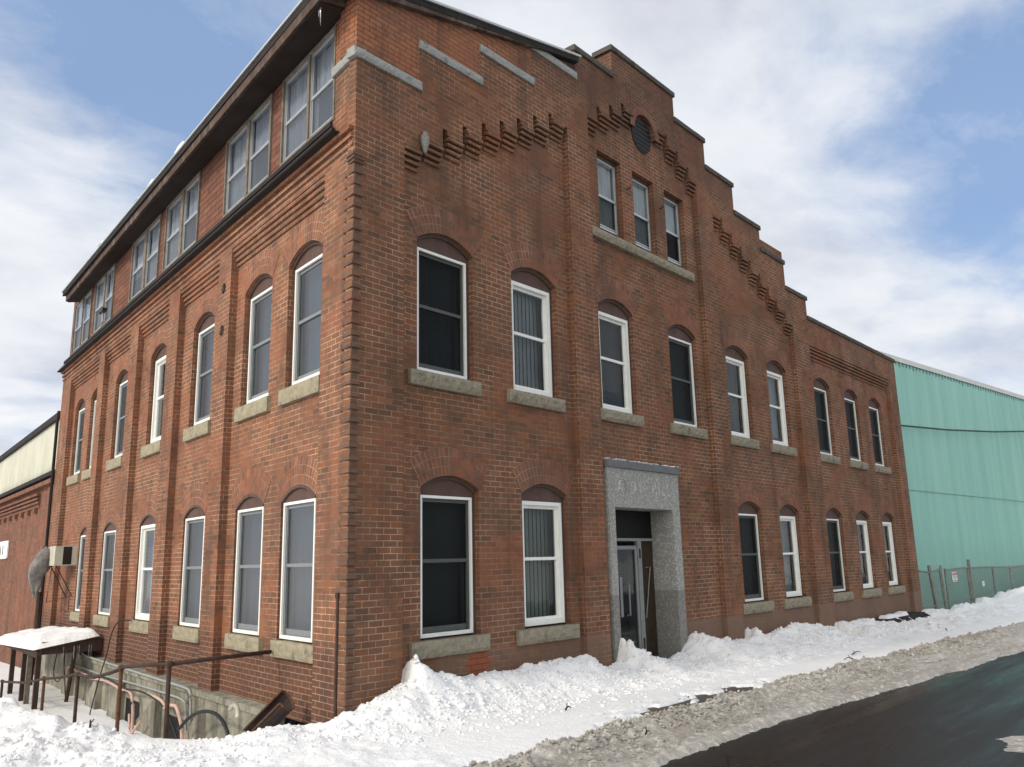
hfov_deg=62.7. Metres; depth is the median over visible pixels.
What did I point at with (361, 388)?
brick building
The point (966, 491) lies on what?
teal warehouse
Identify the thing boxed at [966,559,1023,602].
chain link fence
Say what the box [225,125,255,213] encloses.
window
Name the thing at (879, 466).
window
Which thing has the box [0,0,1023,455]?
sky
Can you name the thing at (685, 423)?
window
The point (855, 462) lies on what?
window
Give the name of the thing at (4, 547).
building sign
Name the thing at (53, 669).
black cable
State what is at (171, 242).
window
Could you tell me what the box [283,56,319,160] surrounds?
window
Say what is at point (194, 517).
window
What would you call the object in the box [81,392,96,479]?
window
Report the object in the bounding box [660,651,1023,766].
road
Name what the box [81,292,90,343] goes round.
window
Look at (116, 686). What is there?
insulated hose
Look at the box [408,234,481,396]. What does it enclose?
window
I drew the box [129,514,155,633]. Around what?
window
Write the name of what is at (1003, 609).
snow ground
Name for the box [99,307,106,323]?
security camera
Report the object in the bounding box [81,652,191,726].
conduit
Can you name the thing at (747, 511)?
window
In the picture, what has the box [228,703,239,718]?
insulated hose
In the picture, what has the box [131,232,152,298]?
window
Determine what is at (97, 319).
window
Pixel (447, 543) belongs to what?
window
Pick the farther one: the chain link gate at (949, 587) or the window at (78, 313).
the chain link gate at (949, 587)
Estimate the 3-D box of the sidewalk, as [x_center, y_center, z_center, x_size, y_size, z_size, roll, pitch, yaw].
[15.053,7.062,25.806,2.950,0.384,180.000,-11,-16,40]
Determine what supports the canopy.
on the snow ground at (1003, 609)
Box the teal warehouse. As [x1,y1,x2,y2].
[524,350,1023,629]
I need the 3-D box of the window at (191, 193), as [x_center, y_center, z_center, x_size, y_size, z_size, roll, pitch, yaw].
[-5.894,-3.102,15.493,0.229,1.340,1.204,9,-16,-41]
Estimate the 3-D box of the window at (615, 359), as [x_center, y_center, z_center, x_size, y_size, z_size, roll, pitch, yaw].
[1.709,-0.372,14.357,0.407,2.173,1.303,-11,-16,40]
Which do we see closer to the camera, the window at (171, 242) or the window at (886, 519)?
the window at (171, 242)
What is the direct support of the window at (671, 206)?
in the brick building
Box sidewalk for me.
[639,681,764,714]
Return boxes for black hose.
[92,675,177,738]
[177,709,229,735]
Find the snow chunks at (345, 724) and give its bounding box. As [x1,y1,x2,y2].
[0,617,951,766]
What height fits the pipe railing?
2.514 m
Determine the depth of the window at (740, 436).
18.01 m
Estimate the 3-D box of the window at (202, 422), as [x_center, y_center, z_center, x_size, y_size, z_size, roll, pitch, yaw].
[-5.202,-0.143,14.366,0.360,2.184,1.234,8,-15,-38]
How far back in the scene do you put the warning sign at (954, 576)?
27.37 m
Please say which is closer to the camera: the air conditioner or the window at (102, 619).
the window at (102, 619)
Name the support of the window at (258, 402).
in the brick building
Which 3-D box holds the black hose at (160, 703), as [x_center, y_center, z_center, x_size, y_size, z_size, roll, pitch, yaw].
[-6.628,5.530,14.400,0.032,0.702,6.211,8,-15,-38]
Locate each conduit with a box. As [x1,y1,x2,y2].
[69,662,186,733]
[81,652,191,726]
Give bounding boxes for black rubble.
[875,612,929,621]
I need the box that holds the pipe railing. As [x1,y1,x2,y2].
[0,650,271,738]
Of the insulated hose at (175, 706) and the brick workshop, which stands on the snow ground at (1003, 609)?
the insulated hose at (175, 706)
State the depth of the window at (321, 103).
11.51 m
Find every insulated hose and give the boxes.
[66,665,134,729]
[128,714,140,733]
[146,692,164,705]
[163,703,183,738]
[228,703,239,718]
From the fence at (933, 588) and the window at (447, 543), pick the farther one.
the fence at (933, 588)
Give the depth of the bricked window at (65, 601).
20.29 m
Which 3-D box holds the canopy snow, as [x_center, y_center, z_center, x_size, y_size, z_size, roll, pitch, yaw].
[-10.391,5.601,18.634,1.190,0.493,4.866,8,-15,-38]
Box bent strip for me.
[645,567,650,617]
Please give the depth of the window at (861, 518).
22.26 m
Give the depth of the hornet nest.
11.21 m
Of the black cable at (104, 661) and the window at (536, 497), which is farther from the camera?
the black cable at (104, 661)
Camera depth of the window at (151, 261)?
17.47 m
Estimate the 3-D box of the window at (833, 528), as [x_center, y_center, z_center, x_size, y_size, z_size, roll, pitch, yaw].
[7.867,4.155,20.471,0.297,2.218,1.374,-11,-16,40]
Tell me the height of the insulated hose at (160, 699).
0.126 m
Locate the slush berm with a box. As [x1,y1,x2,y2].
[470,622,1023,766]
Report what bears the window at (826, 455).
in the brick building
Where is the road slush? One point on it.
(1015, 743)
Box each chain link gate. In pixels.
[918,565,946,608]
[944,566,972,608]
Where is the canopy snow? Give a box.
[0,626,98,649]
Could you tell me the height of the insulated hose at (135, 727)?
0.307 m
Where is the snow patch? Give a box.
[878,611,908,618]
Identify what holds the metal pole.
on the ground at (54, 702)
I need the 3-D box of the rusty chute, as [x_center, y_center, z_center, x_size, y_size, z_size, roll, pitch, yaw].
[-2.829,3.873,9.665,0.667,0.645,0.311,-3,-12,10]
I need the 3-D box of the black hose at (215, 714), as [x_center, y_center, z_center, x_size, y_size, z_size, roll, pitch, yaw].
[-4.101,4.536,11.183,0.048,0.418,2.032,8,-15,-38]
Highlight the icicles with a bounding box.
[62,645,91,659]
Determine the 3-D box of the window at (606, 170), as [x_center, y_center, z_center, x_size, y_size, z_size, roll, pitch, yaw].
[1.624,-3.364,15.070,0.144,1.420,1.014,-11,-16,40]
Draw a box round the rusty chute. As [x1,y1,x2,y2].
[243,690,294,731]
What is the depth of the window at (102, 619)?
17.88 m
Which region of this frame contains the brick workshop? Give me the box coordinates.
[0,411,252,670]
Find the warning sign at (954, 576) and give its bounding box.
[952,572,957,581]
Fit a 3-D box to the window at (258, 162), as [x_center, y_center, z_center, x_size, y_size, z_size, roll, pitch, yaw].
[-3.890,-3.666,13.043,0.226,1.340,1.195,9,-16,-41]
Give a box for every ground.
[0,586,1023,766]
[0,630,637,738]
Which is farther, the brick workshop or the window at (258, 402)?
the brick workshop
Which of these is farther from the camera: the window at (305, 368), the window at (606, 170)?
the window at (606, 170)
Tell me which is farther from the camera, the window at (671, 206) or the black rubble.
the black rubble
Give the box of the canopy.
[3,634,102,709]
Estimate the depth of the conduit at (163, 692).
13.91 m
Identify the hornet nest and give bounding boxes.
[420,131,429,153]
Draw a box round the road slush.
[999,736,1023,752]
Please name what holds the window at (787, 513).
in the brick building
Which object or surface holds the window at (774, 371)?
in the brick building
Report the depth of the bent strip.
14.49 m
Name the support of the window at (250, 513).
in the brick building
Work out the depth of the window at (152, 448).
16.60 m
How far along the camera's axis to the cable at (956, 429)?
34.66 m
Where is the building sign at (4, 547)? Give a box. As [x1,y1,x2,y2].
[0,541,8,558]
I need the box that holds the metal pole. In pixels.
[30,592,41,684]
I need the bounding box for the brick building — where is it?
[35,0,922,739]
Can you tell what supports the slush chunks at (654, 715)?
on the slush berm
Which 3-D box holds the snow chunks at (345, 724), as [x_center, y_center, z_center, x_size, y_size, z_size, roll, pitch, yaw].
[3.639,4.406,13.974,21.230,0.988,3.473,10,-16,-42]
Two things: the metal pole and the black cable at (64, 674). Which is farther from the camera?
the metal pole
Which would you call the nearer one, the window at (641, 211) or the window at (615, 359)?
the window at (615, 359)
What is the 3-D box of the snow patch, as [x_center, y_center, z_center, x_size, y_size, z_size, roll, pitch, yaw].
[10.061,6.132,22.154,0.330,0.172,1.818,-11,-16,40]
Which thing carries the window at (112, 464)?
in the brick building
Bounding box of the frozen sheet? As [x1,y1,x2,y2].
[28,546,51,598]
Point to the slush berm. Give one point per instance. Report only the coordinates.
(688, 739)
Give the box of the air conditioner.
[46,546,77,601]
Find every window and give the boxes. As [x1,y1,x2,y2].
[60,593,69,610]
[66,399,84,485]
[69,526,85,621]
[73,301,87,350]
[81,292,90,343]
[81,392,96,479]
[92,521,115,626]
[93,278,110,332]
[103,268,113,323]
[106,370,127,470]
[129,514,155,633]
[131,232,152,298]
[140,344,166,457]
[145,218,159,285]
[165,196,188,267]
[172,504,204,642]
[182,177,198,252]
[183,312,214,441]
[224,494,263,651]
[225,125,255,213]
[234,274,272,422]
[248,99,270,192]
[270,484,315,663]
[278,241,322,405]
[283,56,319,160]
[309,32,333,137]
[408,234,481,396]
[409,476,490,660]
[507,268,565,412]
[516,484,579,645]
[597,155,618,236]
[598,299,643,427]
[632,175,651,252]
[664,194,681,267]
[668,325,707,439]
[725,346,759,449]
[738,501,774,614]
[766,361,796,456]
[779,504,811,608]
[813,378,840,464]
[826,508,853,601]
[844,389,868,469]
[856,511,881,597]
[868,398,891,473]
[882,513,905,594]
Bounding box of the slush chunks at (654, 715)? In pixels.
[463,629,1017,766]
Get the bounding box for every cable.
[53,654,60,681]
[63,653,65,692]
[89,619,131,714]
[901,425,1023,432]
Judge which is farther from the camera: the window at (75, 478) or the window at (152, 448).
the window at (75, 478)
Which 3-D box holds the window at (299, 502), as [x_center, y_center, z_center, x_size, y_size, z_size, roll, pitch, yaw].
[-2.653,2.356,10.630,0.318,2.154,1.303,8,-15,-38]
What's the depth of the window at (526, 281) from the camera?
12.92 m
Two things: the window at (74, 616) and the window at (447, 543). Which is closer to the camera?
the window at (447, 543)
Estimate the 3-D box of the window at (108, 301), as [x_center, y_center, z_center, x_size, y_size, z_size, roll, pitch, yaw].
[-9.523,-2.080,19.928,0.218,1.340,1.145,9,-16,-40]
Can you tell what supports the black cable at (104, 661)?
hanging from the brick building

